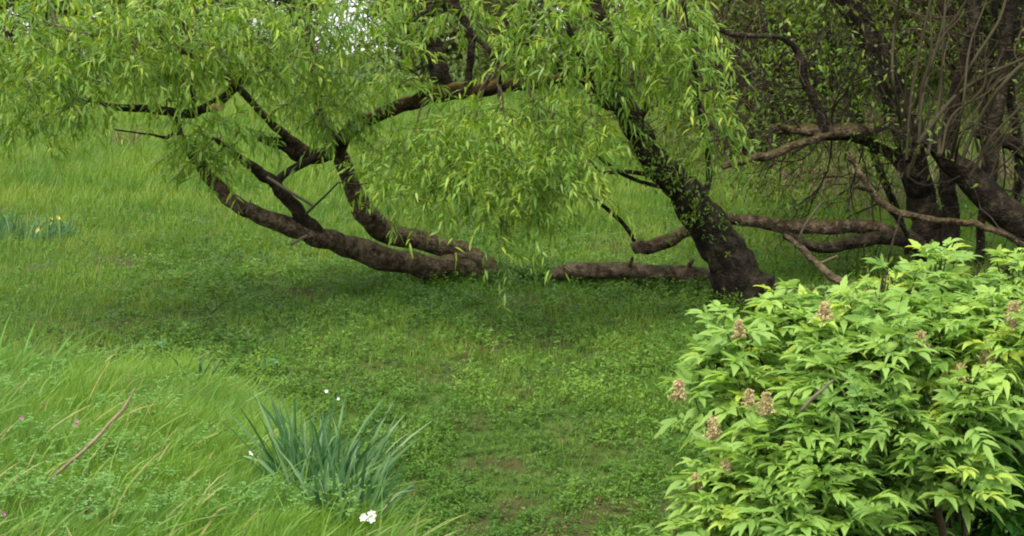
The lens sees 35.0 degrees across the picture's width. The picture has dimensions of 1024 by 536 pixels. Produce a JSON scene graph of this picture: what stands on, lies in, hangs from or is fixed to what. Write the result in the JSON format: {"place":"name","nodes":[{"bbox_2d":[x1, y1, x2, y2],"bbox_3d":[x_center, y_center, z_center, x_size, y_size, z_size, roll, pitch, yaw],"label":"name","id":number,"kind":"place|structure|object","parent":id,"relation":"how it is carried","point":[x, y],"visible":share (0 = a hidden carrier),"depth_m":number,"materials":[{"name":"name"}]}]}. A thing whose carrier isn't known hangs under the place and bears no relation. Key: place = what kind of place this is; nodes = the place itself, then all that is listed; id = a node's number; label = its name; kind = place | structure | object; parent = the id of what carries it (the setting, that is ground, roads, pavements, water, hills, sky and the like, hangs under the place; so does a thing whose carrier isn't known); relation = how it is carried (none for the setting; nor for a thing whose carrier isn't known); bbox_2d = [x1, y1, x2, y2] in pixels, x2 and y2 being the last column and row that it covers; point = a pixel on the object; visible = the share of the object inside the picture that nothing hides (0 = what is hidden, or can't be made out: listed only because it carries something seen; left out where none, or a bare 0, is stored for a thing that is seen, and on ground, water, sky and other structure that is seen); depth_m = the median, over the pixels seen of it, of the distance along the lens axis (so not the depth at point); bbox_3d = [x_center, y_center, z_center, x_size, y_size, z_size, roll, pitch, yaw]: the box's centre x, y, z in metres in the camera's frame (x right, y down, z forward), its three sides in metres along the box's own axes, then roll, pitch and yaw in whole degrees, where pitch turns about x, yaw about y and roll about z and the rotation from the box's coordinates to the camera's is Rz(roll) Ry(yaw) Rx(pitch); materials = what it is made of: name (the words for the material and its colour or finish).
{"place":"outdoors","nodes":[
{"label":"outdoors","id":0,"kind":"place"},
{"bbox_2d":[0,330,475,535],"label":"bank grass","id":1,"kind":"structure","parent":0,"point":[108,378],"depth_m":5.66,"materials":[{"name":"green plant"}]},
{"bbox_2d":[0,0,564,53],"label":"sky","id":2,"kind":"structure","parent":0,"point":[354,8],"materials":[{"name":"white"}]},
{"bbox_2d":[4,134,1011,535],"bbox_3d":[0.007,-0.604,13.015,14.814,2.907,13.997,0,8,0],"label":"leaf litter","id":3,"kind":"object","parent":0,"point":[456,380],"visible":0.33,"depth_m":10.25,"materials":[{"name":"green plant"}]},
{"bbox_2d":[0,0,1023,535],"bbox_3d":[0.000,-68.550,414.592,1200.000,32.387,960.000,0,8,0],"label":"ground","id":4,"kind":"structure","parent":0,"point":[498,466],"depth_m":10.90,"materials":[{"name":"green plant"}]},
{"bbox_2d":[0,0,63,86],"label":"hedge bush","id":5,"kind":"object","parent":4,"relation":"on","point":[1,8],"visible":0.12,"depth_m":41.42,"materials":[{"name":"green plant"}]},
{"bbox_2d":[0,208,82,245],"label":"daffodil clump","id":6,"kind":"object","parent":4,"relation":"on","point":[14,227],"visible":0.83,"depth_m":14.70,"materials":[{"name":"green plant"}]},
{"bbox_2d":[0,314,104,372],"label":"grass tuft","id":7,"kind":"object","parent":4,"relation":"on","point":[56,352],"visible":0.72,"depth_m":7.77,"materials":[{"name":"green plant"}]},
{"bbox_2d":[85,494,89,515],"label":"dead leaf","id":8,"kind":"object","parent":4,"relation":"on","point":[87,510],"visible":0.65,"depth_m":4.87,"materials":[{"name":"green plant"}]},
{"bbox_2d":[42,388,135,486],"bbox_3d":[-1.370,0.551,5.247,0.311,0.326,0.028,0,8,-2],"label":"stick","id":9,"kind":"object","parent":4,"relation":"on","point":[95,439],"visible":0.93,"depth_m":5.24,"materials":[{"name":"brown plant"}]},
{"bbox_2d":[106,120,146,144],"bbox_3d":[-5.706,-1.988,23.813,0.730,0.450,0.300,0,8,0],"label":"dry weed","id":10,"kind":"object","parent":4,"relation":"on","point":[113,137],"visible":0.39,"depth_m":23.82,"materials":[{"name":"green plant"}]},
{"bbox_2d":[0,0,271,88],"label":"hedge bush","id":11,"kind":"object","parent":4,"relation":"on","point":[76,12],"visible":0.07,"depth_m":41.50,"materials":[{"name":"green plant"}]},
{"bbox_2d":[133,340,169,348],"bbox_3d":[-2.437,0.518,11.010,0.274,0.058,0.189,0,8,0],"label":"dock plant","id":12,"kind":"object","parent":4,"relation":"on","point":[159,343],"visible":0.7,"depth_m":10.98,"materials":[{"name":"green plant"}]},
{"bbox_2d":[0,338,385,535],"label":"vetch","id":13,"kind":"object","parent":4,"relation":"on","point":[99,480],"visible":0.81,"depth_m":5.18,"materials":[{"name":"green plant"}]},
{"bbox_2d":[170,350,220,381],"bbox_3d":[-1.381,0.444,7.095,0.234,0.165,0.070,-1,8,-10],"label":"iris clump","id":14,"kind":"object","parent":4,"relation":"on","point":[201,366],"visible":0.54,"depth_m":7.11,"materials":[{"name":"green plant"}]},
{"bbox_2d":[27,0,371,88],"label":"hedge bush","id":15,"kind":"object","parent":4,"relation":"on","point":[217,2],"visible":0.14,"depth_m":42.59,"materials":[{"name":"green plant"}]},
{"bbox_2d":[156,403,278,457],"bbox_3d":[-1.050,0.597,5.906,0.513,0.205,0.167,0,8,0],"label":"grass tuft","id":16,"kind":"object","parent":4,"relation":"on","point":[200,429],"visible":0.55,"depth_m":5.91,"materials":[{"name":"green plant"}]},
{"bbox_2d":[204,290,243,329],"bbox_3d":[-2.022,0.297,11.303,0.316,0.297,0.082,3,8,20],"label":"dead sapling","id":17,"kind":"object","parent":4,"relation":"on","point":[217,307],"visible":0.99,"depth_m":11.33,"materials":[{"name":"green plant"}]},
{"bbox_2d":[255,358,278,365],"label":"dock plant","id":18,"kind":"object","parent":4,"relation":"on","point":[274,361],"visible":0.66,"depth_m":10.62,"materials":[{"name":"green plant"}]},
{"bbox_2d":[0,0,624,320],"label":"willow tree","id":19,"kind":"object","parent":4,"relation":"on","point":[450,258],"visible":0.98,"depth_m":11.08,"materials":[{"name":"green plant"}]},
{"bbox_2d":[215,372,432,494],"bbox_3d":[-0.650,0.597,5.514,0.777,0.460,0.405,0,8,0],"label":"iris clump","id":20,"kind":"object","parent":4,"relation":"on","point":[290,439],"visible":0.6,"depth_m":5.47,"materials":[{"name":"green plant"}]},
{"bbox_2d":[278,434,414,524],"bbox_3d":[-0.525,0.678,5.125,0.460,0.316,0.209,0,8,0],"label":"iris clump","id":21,"kind":"object","parent":4,"relation":"on","point":[380,495],"visible":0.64,"depth_m":5.13,"materials":[{"name":"green plant"}]},
{"bbox_2d":[360,510,375,535],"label":"flower","id":22,"kind":"object","parent":4,"relation":"on","point":[363,517],"visible":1,"depth_m":4.89,"materials":[{"name":"white plant"}]},
{"bbox_2d":[318,0,519,87],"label":"hedge bush","id":23,"kind":"object","parent":4,"relation":"on","point":[452,48],"visible":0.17,"depth_m":43.70,"materials":[{"name":"green plant"}]},
{"bbox_2d":[0,192,1023,535],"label":"ground cover","id":24,"kind":"object","parent":4,"relation":"on","point":[690,288],"visible":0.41,"depth_m":11.00,"materials":[{"name":"green plant"}]},
{"bbox_2d":[375,0,651,90],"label":"hedge bush","id":25,"kind":"object","parent":4,"relation":"on","point":[484,57],"visible":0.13,"depth_m":39.56,"materials":[{"name":"green plant"}]},
{"bbox_2d":[551,256,709,284],"bbox_3d":[1.021,0.019,12.559,1.455,0.230,0.223,2,8,18],"label":"fallen log","id":26,"kind":"object","parent":4,"relation":"on","point":[610,270],"visible":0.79,"depth_m":12.55,"materials":[{"name":"wood"}]},
{"bbox_2d":[453,0,816,311],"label":"willow tree","id":27,"kind":"object","parent":4,"relation":"on","point":[727,255],"visible":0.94,"depth_m":11.00,"materials":[{"name":"green plant"}]},
{"bbox_2d":[524,0,746,116],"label":"bank shrub","id":28,"kind":"object","parent":4,"relation":"on","point":[676,6],"visible":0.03,"depth_m":23.95,"materials":[{"name":"green plant"}]},
{"bbox_2d":[557,0,966,169],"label":"bank shrub","id":29,"kind":"object","parent":4,"relation":"on","point":[744,20],"visible":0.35,"depth_m":18.91,"materials":[{"name":"green plant"}]},
{"bbox_2d":[748,149,874,191],"bbox_3d":[3.236,-0.982,17.394,1.172,0.612,1.222,6,9,37],"label":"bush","id":30,"kind":"object","parent":4,"relation":"on","point":[797,175],"visible":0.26,"depth_m":17.29,"materials":[{"name":"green plant"}]},
{"bbox_2d":[616,0,1023,281],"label":"tree","id":31,"kind":"object","parent":4,"relation":"on","point":[857,17],"visible":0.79,"depth_m":12.77,"materials":[{"name":"green plant"}]},
{"bbox_2d":[845,151,1023,261],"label":"fallen branch","id":32,"kind":"object","parent":31,"relation":"attached to","point":[894,212],"visible":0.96,"depth_m":12.40,"materials":[{"name":"wood"}]},
{"bbox_2d":[783,202,867,292],"bbox_3d":[2.394,-0.147,12.202,0.821,0.690,0.104,6,10,40],"label":"fallen branch","id":33,"kind":"object","parent":4,"relation":"on","point":[826,272],"visible":0.75,"depth_m":12.26,"materials":[{"name":"wood"}]},
{"bbox_2d":[631,237,1023,535],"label":"elder shrub","id":34,"kind":"object","parent":4,"relation":"on","point":[783,467],"visible":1,"depth_m":6.17,"materials":[{"name":"green plant"}]},
{"bbox_2d":[672,0,994,118],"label":"bank shrub","id":35,"kind":"object","parent":4,"relation":"on","point":[884,13],"visible":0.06,"depth_m":19.56,"materials":[{"name":"green plant"}]},
{"bbox_2d":[789,360,1023,535],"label":"understory shrub","id":36,"kind":"object","parent":4,"relation":"on","point":[992,524],"visible":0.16,"depth_m":6.59,"materials":[{"name":"green plant"}]},
{"bbox_2d":[817,0,1023,275],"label":"tree","id":37,"kind":"object","parent":4,"relation":"on","point":[949,197],"visible":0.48,"depth_m":13.05,"materials":[{"name":"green plant"}]},
{"bbox_2d":[824,0,1023,277],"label":"tree","id":38,"kind":"object","parent":4,"relation":"on","point":[994,202],"visible":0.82,"depth_m":12.62,"materials":[{"name":"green plant"}]},
{"bbox_2d":[864,0,1023,107],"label":"bank shrub","id":39,"kind":"object","parent":4,"relation":"on","point":[963,26],"visible":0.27,"depth_m":18.67,"materials":[{"name":"green plant"}]},
{"bbox_2d":[644,0,1023,216],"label":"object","id":40,"kind":"object","parent":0,"point":[1008,173],"visible":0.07,"depth_m":16.82,"materials":[{"name":"green plant"}]}
]}

